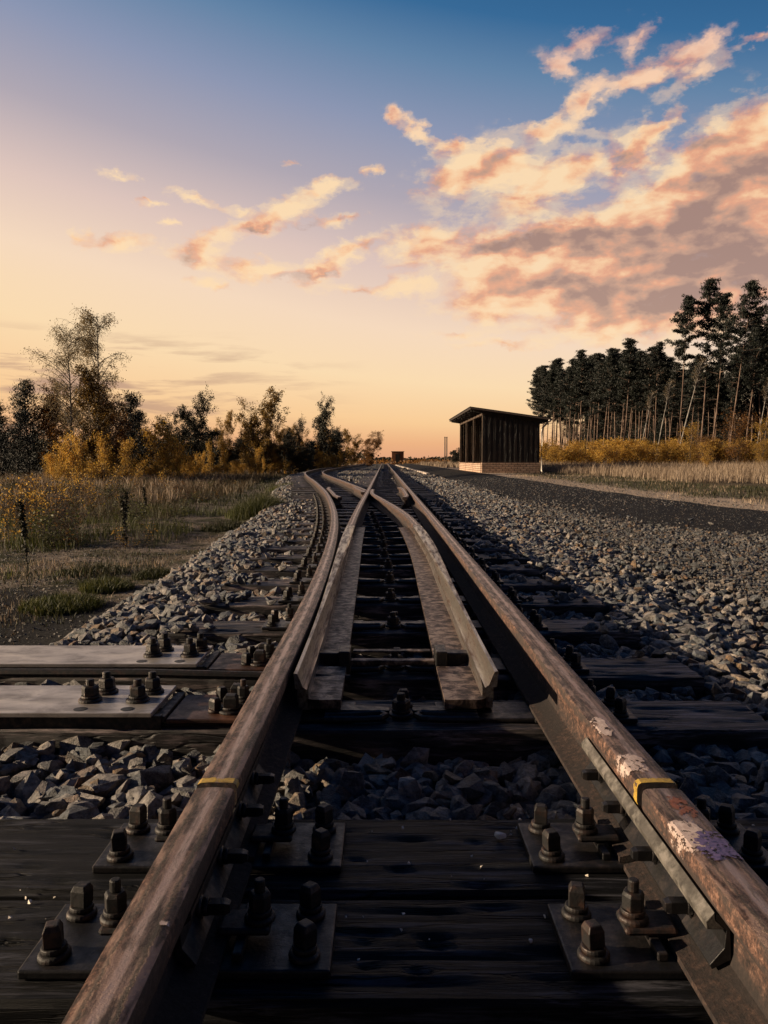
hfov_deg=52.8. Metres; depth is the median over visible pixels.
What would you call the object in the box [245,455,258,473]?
shrub
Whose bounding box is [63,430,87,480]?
shrub
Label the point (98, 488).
meadow weed
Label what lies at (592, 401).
pine tree
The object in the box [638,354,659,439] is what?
pine tree
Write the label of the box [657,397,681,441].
evergreen tree
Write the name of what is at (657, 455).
shrub
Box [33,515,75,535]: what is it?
meadow weed
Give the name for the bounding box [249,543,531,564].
railway sleeper
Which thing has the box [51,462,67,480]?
shrub
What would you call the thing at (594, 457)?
shrub
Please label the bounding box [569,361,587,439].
pine tree
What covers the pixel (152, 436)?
shrub
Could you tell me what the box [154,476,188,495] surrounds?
meadow weed
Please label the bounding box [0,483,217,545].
dry grass
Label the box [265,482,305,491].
grass tuft
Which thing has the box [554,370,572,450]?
pine tree
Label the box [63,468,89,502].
young plant
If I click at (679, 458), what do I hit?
shrub
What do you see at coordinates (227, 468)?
shrub
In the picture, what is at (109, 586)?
grass tuft
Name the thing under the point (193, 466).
shrub
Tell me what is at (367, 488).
railway sleeper
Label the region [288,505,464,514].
railway sleeper
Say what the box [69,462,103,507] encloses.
young plant
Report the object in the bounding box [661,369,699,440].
pine tree
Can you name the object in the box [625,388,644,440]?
pine tree
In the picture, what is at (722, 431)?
evergreen tree
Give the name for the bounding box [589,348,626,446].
pine tree
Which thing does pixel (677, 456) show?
shrub
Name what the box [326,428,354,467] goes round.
evergreen tree
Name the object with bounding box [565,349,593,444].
pine tree
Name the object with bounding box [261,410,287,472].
autumn tree
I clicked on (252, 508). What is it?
grass tuft
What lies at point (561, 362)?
pine tree
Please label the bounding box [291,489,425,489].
railway sleeper
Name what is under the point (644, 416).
evergreen tree
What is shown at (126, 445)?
shrub
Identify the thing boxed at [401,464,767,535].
road
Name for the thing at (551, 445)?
shrub
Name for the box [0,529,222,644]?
dry litter
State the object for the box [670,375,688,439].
pine tree
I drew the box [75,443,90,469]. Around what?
shrub
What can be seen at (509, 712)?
slide plate
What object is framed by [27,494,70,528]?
meadow weed
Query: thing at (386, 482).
railway sleeper
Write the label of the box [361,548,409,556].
fastening
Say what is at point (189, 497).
meadow weed
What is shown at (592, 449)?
shrub
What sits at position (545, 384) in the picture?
pine tree
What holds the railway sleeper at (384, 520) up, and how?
on the ballast bed
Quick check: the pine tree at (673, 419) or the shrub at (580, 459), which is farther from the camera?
the pine tree at (673, 419)
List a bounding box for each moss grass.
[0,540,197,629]
[507,471,767,504]
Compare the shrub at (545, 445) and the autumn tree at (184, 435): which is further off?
the shrub at (545, 445)
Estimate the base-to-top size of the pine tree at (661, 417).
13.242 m
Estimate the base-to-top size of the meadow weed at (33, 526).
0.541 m
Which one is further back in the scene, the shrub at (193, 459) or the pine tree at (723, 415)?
the pine tree at (723, 415)
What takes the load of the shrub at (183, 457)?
on the ground at (45, 633)
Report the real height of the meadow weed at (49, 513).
0.654 m
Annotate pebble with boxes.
[494,831,505,838]
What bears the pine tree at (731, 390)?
on the ground at (45, 633)
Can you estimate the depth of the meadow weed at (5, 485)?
16.90 m
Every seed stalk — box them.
[15,499,32,570]
[119,495,127,547]
[121,491,129,543]
[141,487,147,520]
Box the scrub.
[346,457,544,464]
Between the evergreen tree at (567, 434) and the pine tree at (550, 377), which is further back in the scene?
the evergreen tree at (567, 434)
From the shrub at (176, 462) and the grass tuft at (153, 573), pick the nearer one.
the grass tuft at (153, 573)
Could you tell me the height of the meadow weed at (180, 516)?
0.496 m
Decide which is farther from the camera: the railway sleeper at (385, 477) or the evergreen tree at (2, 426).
the evergreen tree at (2, 426)
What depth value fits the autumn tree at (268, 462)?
51.98 m
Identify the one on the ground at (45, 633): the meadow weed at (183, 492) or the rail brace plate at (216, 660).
the meadow weed at (183, 492)
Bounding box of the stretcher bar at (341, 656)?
[320,644,467,677]
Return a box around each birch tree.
[17,319,113,452]
[47,306,143,468]
[643,390,655,439]
[655,378,675,458]
[679,356,708,444]
[757,379,767,442]
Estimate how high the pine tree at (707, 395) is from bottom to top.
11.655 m
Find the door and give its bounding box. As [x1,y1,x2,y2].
[395,454,399,463]
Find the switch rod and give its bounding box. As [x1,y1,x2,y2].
[0,668,349,683]
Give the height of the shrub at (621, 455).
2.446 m
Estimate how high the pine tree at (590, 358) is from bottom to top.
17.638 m
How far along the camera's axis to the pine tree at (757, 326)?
90.25 m
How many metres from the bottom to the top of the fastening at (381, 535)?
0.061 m
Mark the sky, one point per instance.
(400, 212)
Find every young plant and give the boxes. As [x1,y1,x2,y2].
[0,471,40,536]
[0,476,37,541]
[7,476,60,538]
[34,482,64,520]
[52,472,78,506]
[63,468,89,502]
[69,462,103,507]
[83,473,113,507]
[99,457,126,494]
[125,462,145,483]
[158,467,176,490]
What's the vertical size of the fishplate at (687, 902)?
0.075 m
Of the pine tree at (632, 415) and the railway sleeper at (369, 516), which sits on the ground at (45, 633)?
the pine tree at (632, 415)
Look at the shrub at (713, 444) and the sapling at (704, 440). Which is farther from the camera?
the shrub at (713, 444)
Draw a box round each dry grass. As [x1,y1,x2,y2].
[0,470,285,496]
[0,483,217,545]
[245,460,668,471]
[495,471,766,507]
[540,458,767,483]
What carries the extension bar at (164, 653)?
on the railway sleeper at (666, 675)
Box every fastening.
[324,688,478,722]
[351,647,434,672]
[352,611,426,629]
[356,588,420,602]
[358,571,416,583]
[360,558,413,568]
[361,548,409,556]
[362,522,396,527]
[362,539,406,547]
[363,517,393,523]
[363,532,403,539]
[364,527,400,533]
[365,510,385,515]
[365,514,389,518]
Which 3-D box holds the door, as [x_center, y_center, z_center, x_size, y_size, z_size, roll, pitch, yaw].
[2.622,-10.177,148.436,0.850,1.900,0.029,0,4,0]
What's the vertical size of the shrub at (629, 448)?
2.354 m
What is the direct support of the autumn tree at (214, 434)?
on the ground at (45, 633)
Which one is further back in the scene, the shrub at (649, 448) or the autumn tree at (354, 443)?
the autumn tree at (354, 443)
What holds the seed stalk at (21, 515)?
on the ground at (45, 633)
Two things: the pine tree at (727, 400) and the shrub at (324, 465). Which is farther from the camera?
the pine tree at (727, 400)
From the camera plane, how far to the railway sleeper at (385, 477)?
29.75 m
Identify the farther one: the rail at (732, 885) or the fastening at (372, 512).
the fastening at (372, 512)
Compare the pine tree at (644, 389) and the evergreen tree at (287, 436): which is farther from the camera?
the pine tree at (644, 389)
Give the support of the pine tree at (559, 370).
on the ground at (45, 633)
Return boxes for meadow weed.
[0,482,18,497]
[8,479,25,493]
[10,497,77,535]
[12,471,26,481]
[21,486,45,513]
[22,477,54,491]
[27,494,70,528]
[28,514,71,548]
[28,525,85,542]
[31,506,92,548]
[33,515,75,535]
[49,511,92,547]
[53,494,90,526]
[57,496,80,531]
[60,482,100,509]
[62,478,79,495]
[80,485,104,499]
[82,485,91,508]
[99,498,152,525]
[100,485,132,504]
[102,485,120,504]
[103,484,137,512]
[107,476,125,489]
[107,496,147,521]
[111,522,158,546]
[147,501,191,528]
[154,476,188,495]
[170,490,199,503]
[172,483,191,500]
[195,480,214,490]
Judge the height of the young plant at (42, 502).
0.922 m
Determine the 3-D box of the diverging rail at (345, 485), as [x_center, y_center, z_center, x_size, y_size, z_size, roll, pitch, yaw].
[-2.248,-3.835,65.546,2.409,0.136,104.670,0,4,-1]
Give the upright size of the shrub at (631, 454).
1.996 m
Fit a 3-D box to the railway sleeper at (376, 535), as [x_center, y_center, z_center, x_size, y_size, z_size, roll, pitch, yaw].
[-0.004,0.231,7.152,2.040,0.255,0.252,0,4,0]
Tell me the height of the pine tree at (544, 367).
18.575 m
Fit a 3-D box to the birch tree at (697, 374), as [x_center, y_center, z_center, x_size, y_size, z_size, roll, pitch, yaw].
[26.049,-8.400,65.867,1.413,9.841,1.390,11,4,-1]
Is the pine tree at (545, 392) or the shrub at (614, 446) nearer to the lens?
the shrub at (614, 446)
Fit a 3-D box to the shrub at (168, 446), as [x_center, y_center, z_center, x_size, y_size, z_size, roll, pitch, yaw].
[-10.330,-2.954,36.848,1.505,3.461,1.663,-2,4,-26]
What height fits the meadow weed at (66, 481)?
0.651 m
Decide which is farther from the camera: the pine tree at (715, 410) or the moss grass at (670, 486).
the pine tree at (715, 410)
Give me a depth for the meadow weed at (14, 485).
17.07 m
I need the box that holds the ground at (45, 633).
[0,461,767,644]
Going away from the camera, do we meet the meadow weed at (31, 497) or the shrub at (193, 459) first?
the meadow weed at (31, 497)
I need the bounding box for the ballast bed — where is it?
[0,464,767,816]
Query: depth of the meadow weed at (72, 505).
9.81 m
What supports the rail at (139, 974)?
on the railway sleeper at (579, 959)
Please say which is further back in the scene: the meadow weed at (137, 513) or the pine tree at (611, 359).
the pine tree at (611, 359)
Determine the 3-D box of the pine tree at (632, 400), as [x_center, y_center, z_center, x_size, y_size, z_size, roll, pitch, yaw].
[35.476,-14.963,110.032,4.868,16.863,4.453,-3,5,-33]
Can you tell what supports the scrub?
on the ground at (45, 633)
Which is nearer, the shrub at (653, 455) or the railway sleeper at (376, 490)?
the railway sleeper at (376, 490)
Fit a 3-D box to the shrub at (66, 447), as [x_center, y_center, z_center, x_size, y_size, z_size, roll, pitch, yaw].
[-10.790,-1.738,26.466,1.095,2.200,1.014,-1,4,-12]
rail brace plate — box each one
[158,683,241,723]
[201,642,268,670]
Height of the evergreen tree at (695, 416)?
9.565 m
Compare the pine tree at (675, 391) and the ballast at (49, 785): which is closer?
the ballast at (49, 785)
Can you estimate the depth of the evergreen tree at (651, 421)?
111.97 m
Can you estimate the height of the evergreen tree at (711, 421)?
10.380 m
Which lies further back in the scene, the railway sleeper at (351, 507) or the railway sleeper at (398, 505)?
the railway sleeper at (398, 505)
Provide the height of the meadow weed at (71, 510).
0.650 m
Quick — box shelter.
[449,406,550,472]
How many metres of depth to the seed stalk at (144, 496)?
11.02 m
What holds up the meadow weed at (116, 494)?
on the ground at (45, 633)
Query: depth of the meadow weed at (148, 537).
8.59 m
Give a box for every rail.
[61,787,251,1023]
[196,463,365,861]
[293,489,370,709]
[321,464,366,492]
[326,487,342,506]
[352,487,365,499]
[368,464,381,494]
[369,489,498,708]
[387,464,677,861]
[397,487,409,506]
[624,788,767,1023]
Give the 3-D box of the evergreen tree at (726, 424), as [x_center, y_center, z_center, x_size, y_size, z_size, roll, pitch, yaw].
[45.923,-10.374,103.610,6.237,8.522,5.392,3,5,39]
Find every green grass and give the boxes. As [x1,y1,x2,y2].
[0,501,225,579]
[149,475,287,511]
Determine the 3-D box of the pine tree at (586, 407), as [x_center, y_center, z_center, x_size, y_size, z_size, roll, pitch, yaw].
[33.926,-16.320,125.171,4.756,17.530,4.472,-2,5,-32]
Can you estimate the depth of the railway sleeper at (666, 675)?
2.42 m
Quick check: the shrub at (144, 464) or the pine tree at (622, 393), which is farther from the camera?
the pine tree at (622, 393)
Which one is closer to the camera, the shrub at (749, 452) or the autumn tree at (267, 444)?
the autumn tree at (267, 444)
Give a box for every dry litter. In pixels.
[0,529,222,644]
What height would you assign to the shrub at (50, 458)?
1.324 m
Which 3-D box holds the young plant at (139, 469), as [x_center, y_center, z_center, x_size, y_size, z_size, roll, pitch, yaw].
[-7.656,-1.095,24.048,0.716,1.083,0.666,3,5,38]
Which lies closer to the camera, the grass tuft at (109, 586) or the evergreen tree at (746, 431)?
the grass tuft at (109, 586)
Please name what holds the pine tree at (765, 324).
on the ground at (45, 633)
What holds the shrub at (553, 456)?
on the ground at (45, 633)
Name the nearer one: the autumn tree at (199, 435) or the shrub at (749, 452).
the autumn tree at (199, 435)
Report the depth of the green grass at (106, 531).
9.62 m
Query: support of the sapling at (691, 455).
on the ground at (45, 633)
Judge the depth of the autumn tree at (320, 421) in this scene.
57.34 m
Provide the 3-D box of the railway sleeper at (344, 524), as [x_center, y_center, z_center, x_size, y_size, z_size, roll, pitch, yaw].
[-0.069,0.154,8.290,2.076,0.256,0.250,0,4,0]
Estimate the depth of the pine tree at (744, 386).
97.99 m
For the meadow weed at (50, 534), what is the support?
on the ground at (45, 633)
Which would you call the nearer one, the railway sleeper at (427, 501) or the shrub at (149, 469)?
the railway sleeper at (427, 501)
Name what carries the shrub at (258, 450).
on the ground at (45, 633)
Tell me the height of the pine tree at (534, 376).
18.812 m
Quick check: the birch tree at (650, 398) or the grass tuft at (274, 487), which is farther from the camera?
the birch tree at (650, 398)
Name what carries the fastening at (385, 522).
attached to the railway sleeper at (344, 524)
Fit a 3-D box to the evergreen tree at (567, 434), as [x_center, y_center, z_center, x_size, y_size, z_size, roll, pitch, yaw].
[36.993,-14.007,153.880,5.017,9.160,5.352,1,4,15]
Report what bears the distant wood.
on the ground at (45, 633)
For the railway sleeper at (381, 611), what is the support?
on the ballast bed
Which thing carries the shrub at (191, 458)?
on the ground at (45, 633)
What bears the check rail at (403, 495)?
on the railway sleeper at (359, 500)
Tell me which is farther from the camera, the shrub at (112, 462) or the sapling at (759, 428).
the sapling at (759, 428)
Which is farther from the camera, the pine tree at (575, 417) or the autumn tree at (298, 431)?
the pine tree at (575, 417)
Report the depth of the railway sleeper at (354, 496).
14.43 m
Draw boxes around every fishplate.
[175,742,274,968]
[581,737,730,968]
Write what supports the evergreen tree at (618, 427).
on the ground at (45, 633)
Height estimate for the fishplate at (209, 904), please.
0.073 m
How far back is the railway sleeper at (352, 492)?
16.13 m
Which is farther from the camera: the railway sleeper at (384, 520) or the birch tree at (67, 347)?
the birch tree at (67, 347)
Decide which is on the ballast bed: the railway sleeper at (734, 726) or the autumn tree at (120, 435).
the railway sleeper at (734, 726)
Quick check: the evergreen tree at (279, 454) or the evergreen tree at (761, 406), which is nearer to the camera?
the evergreen tree at (279, 454)
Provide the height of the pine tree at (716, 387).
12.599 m
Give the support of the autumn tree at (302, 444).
on the ground at (45, 633)
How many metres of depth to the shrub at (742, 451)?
55.39 m
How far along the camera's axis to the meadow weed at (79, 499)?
14.36 m
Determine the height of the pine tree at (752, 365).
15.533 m
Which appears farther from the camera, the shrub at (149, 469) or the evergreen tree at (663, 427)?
the evergreen tree at (663, 427)
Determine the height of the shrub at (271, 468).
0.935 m
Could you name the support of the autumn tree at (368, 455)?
on the ground at (45, 633)
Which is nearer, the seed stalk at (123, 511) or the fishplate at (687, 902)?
the fishplate at (687, 902)
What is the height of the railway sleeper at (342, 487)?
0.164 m
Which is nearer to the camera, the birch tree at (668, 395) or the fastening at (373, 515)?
the fastening at (373, 515)
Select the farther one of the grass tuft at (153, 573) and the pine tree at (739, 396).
the pine tree at (739, 396)
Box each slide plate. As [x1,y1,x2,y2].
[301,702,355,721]
[418,620,481,629]
[435,702,534,721]
[459,596,465,602]
[491,658,505,672]
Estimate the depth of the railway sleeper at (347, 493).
15.56 m
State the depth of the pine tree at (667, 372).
97.38 m
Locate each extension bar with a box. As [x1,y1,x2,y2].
[0,632,212,677]
[0,671,176,729]
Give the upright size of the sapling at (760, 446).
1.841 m
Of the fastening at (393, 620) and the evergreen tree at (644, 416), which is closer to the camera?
the fastening at (393, 620)
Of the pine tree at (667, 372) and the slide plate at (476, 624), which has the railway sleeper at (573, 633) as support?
the slide plate at (476, 624)
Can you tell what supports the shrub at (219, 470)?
on the ground at (45, 633)
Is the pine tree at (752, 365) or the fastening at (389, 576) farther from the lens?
the pine tree at (752, 365)
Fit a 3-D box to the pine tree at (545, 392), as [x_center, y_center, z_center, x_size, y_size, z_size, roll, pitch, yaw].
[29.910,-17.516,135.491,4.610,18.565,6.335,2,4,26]
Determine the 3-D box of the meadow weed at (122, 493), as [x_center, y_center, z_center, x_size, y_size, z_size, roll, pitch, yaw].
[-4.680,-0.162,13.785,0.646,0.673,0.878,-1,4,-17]
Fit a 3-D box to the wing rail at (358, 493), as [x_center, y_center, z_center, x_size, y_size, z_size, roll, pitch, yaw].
[-0.442,-0.339,13.858,0.158,0.136,2.319,0,4,-6]
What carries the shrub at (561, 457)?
on the ground at (45, 633)
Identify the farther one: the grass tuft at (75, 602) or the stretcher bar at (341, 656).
the grass tuft at (75, 602)
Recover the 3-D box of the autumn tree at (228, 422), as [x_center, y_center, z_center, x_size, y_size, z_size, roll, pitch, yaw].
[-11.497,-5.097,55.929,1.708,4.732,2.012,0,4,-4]
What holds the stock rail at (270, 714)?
on the railway sleeper
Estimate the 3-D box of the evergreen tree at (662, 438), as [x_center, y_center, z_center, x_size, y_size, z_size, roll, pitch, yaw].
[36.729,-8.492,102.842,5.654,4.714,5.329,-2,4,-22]
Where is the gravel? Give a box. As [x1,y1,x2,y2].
[433,479,767,658]
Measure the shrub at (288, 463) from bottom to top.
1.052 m
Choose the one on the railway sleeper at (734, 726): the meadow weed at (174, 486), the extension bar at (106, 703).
the extension bar at (106, 703)
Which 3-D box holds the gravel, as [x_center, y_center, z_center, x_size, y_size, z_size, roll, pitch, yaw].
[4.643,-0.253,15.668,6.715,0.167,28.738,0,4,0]
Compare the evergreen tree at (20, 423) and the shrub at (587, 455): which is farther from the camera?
the shrub at (587, 455)
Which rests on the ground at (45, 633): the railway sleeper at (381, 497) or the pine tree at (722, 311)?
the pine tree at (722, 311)
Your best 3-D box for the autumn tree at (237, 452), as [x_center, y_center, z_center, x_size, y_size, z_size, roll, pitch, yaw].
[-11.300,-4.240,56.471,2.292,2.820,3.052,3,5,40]
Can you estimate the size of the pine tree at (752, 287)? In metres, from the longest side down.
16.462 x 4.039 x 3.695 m
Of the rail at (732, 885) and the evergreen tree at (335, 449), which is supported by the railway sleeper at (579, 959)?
the rail at (732, 885)
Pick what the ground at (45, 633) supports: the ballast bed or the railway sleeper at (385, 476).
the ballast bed
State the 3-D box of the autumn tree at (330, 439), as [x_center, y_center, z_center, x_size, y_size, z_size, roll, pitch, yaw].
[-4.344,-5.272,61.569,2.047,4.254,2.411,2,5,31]
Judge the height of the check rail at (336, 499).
0.136 m
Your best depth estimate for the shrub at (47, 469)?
29.44 m
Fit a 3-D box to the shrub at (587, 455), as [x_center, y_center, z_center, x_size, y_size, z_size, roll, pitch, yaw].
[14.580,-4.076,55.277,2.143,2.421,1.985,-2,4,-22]
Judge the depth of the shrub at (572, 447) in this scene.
56.90 m
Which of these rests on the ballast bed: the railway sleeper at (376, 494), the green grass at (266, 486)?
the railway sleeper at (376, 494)
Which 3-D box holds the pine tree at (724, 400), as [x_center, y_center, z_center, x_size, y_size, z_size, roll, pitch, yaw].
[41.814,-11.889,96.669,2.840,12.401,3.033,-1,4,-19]
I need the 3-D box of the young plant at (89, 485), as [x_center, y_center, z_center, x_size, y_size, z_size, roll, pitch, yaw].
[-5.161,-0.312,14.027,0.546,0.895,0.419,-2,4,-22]
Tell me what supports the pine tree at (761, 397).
on the ground at (45, 633)
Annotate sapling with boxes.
[678,422,702,463]
[690,431,728,465]
[695,442,717,469]
[718,404,763,463]
[747,415,767,460]
[750,439,767,464]
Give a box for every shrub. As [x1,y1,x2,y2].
[41,453,54,479]
[43,452,60,483]
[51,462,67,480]
[52,429,81,480]
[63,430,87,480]
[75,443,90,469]
[81,459,98,480]
[89,428,113,482]
[96,451,123,479]
[107,469,127,481]
[117,436,139,479]
[130,463,147,478]
[138,427,161,474]
[145,466,155,477]
[147,459,163,479]
[151,415,181,474]
[158,448,174,476]
[159,436,192,476]
[172,455,181,477]
[183,453,195,475]
[184,462,200,476]
[185,458,196,476]
[194,453,202,474]
[199,451,206,474]
[203,439,214,473]
[210,464,224,473]
[220,442,228,472]
[223,464,234,474]
[227,460,241,474]
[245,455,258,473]
[254,446,263,474]
[261,457,265,472]
[266,464,276,473]
[272,448,277,473]
[275,460,285,473]
[284,461,292,474]
[315,451,323,468]
[321,458,328,467]
[337,450,344,466]
[539,438,564,462]
[539,440,557,463]
[542,443,560,462]
[542,445,583,463]
[560,448,583,462]
[561,439,582,461]
[572,437,584,464]
[573,439,595,464]
[580,436,616,463]
[583,439,628,464]
[591,448,609,465]
[604,436,624,462]
[610,438,631,462]
[619,436,660,464]
[619,438,637,464]
[619,444,652,463]
[621,438,649,461]
[641,440,660,462]
[647,446,663,462]
[650,446,666,464]
[652,442,673,463]
[655,437,687,464]
[667,438,692,461]
[671,445,683,462]
[675,446,686,462]
[676,440,701,461]
[694,448,712,463]
[699,438,723,462]
[709,437,725,461]
[711,445,725,463]
[718,444,740,463]
[734,436,749,462]
[740,437,759,463]
[746,445,758,461]
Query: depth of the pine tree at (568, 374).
123.84 m
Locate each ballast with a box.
[0,498,767,819]
[270,468,535,507]
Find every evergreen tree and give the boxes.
[0,399,24,476]
[0,407,39,477]
[4,378,60,476]
[20,392,63,473]
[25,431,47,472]
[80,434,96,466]
[115,390,154,470]
[132,409,158,467]
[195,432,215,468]
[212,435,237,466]
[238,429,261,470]
[267,445,294,473]
[279,433,299,472]
[298,440,324,469]
[309,437,348,465]
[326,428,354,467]
[557,420,578,449]
[578,412,605,455]
[589,409,612,458]
[606,408,632,442]
[624,411,652,438]
[626,401,660,441]
[628,419,649,440]
[646,422,674,444]
[648,403,685,443]
[651,430,673,460]
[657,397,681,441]
[673,418,693,444]
[683,399,719,450]
[704,412,721,443]
[709,407,750,445]
[709,418,737,446]
[733,419,759,444]
[740,388,764,441]
[750,388,766,440]
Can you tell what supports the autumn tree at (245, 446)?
on the ground at (45, 633)
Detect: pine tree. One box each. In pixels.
[525,366,541,409]
[526,377,546,459]
[531,370,551,461]
[532,365,547,446]
[540,359,564,447]
[542,369,565,445]
[547,358,564,447]
[549,367,566,450]
[550,402,562,441]
[554,358,584,445]
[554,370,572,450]
[554,372,582,459]
[558,363,592,460]
[560,405,581,441]
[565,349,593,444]
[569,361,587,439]
[572,380,586,433]
[574,392,585,459]
[579,354,596,444]
[579,379,597,447]
[580,352,608,441]
[580,363,604,440]
[583,360,607,441]
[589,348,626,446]
[595,352,625,442]
[597,348,632,441]
[603,358,623,438]
[608,356,638,460]
[611,337,644,459]
[618,394,637,438]
[620,349,627,440]
[621,347,643,462]
[622,350,647,443]
[623,393,658,437]
[625,356,651,439]
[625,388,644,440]
[635,347,667,440]
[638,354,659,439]
[639,351,664,462]
[640,341,677,447]
[652,390,676,424]
[654,356,677,439]
[654,367,677,445]
[655,362,695,440]
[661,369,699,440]
[664,294,703,444]
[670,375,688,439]
[677,355,709,441]
[685,277,731,439]
[686,360,712,443]
[697,369,718,438]
[706,292,746,438]
[709,364,729,459]
[710,370,725,437]
[710,390,727,438]
[711,357,747,432]
[711,377,736,444]
[715,279,767,441]
[719,348,753,444]
[719,363,746,443]
[734,324,767,443]
[734,327,767,436]
[736,376,750,457]
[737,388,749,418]
[740,306,767,441]
[742,387,767,435]
[755,332,767,439]
[756,311,767,415]
[756,337,767,427]
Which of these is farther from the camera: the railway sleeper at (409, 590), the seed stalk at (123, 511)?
the seed stalk at (123, 511)
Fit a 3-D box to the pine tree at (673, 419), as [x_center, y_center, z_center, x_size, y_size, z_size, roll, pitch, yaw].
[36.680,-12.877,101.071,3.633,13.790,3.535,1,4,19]
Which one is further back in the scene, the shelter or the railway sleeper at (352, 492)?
the shelter
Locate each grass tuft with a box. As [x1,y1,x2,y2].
[15,589,113,615]
[55,562,129,577]
[76,572,135,594]
[130,563,174,579]
[197,517,246,532]
[220,498,251,518]
[224,489,288,520]
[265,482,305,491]
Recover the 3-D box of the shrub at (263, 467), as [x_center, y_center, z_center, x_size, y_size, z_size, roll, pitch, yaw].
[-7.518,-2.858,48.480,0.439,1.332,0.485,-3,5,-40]
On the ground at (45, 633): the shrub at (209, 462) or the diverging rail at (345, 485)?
the shrub at (209, 462)
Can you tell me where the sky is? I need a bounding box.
[0,0,767,459]
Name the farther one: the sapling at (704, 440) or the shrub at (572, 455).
the shrub at (572, 455)
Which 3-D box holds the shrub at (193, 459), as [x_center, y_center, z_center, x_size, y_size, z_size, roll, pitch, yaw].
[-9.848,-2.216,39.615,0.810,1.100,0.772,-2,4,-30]
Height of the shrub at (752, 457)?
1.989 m
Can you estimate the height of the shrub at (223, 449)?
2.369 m
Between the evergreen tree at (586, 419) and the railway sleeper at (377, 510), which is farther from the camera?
the evergreen tree at (586, 419)
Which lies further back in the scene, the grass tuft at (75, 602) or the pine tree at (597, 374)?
the pine tree at (597, 374)
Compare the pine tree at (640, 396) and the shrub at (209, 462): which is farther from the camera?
the pine tree at (640, 396)
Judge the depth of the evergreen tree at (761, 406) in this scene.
107.20 m
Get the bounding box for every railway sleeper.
[0,638,704,699]
[0,679,767,766]
[0,796,767,900]
[0,877,713,1023]
[168,603,639,657]
[201,581,604,620]
[222,565,570,596]
[237,553,539,578]
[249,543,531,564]
[258,535,516,554]
[266,529,507,545]
[271,523,493,538]
[276,518,486,531]
[279,514,475,526]
[282,511,469,522]
[284,508,465,518]
[288,503,456,511]
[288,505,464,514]
[291,487,423,488]
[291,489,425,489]
[291,490,429,491]
[291,492,437,498]
[291,493,432,495]
[291,495,435,497]
[292,492,433,493]
[292,494,435,500]
[292,494,436,496]
[293,484,336,486]
[293,500,441,508]
[294,485,338,485]
[294,486,340,486]
[294,495,437,502]
[295,488,424,488]
[296,498,447,506]
[297,497,438,504]
[311,490,426,490]
[354,484,418,484]
[356,483,417,483]
[358,482,415,482]
[359,480,413,480]
[359,486,423,486]
[360,479,411,479]
[360,481,416,481]
[361,478,410,478]
[362,477,408,477]
[363,476,407,476]
[379,485,419,485]
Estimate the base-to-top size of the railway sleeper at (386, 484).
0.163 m
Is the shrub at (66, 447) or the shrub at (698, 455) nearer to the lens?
the shrub at (66, 447)
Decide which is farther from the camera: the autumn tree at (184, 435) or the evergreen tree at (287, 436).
the evergreen tree at (287, 436)
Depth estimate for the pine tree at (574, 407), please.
120.84 m
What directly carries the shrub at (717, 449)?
on the ground at (45, 633)
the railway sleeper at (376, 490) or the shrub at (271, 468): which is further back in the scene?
the shrub at (271, 468)
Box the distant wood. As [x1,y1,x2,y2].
[152,443,567,460]
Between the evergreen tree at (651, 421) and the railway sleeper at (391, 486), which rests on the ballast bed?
the railway sleeper at (391, 486)
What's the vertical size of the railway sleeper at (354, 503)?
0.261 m
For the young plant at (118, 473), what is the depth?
19.02 m
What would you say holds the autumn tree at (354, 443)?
on the ground at (45, 633)
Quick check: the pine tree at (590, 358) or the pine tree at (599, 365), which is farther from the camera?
the pine tree at (590, 358)
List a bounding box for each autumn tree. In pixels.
[25,378,89,474]
[67,362,126,476]
[88,391,133,470]
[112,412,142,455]
[151,413,200,470]
[167,381,219,468]
[180,413,227,471]
[212,437,250,469]
[213,410,236,468]
[233,385,289,474]
[234,422,254,470]
[246,437,277,473]
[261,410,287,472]
[278,438,317,472]
[281,413,307,473]
[285,424,310,468]
[312,391,334,468]
[313,425,342,465]
[342,428,362,464]
[360,430,383,465]
[448,448,459,462]
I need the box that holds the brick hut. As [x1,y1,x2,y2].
[391,451,403,463]
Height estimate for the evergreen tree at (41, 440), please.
4.397 m
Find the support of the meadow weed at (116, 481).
on the ground at (45, 633)
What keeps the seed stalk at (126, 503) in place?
on the ground at (45, 633)
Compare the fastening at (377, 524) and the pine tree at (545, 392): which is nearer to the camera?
the fastening at (377, 524)
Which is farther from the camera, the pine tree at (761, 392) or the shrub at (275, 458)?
the pine tree at (761, 392)
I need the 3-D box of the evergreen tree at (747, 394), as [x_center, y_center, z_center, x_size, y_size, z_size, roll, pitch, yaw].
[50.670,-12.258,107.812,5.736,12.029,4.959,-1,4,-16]
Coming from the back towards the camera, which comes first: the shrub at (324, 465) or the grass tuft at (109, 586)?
the shrub at (324, 465)
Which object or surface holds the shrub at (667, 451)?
on the ground at (45, 633)
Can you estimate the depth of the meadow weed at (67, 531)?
8.64 m
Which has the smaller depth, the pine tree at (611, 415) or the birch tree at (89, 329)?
the birch tree at (89, 329)
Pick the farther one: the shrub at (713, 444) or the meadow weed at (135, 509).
the shrub at (713, 444)
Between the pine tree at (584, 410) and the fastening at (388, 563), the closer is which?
the fastening at (388, 563)

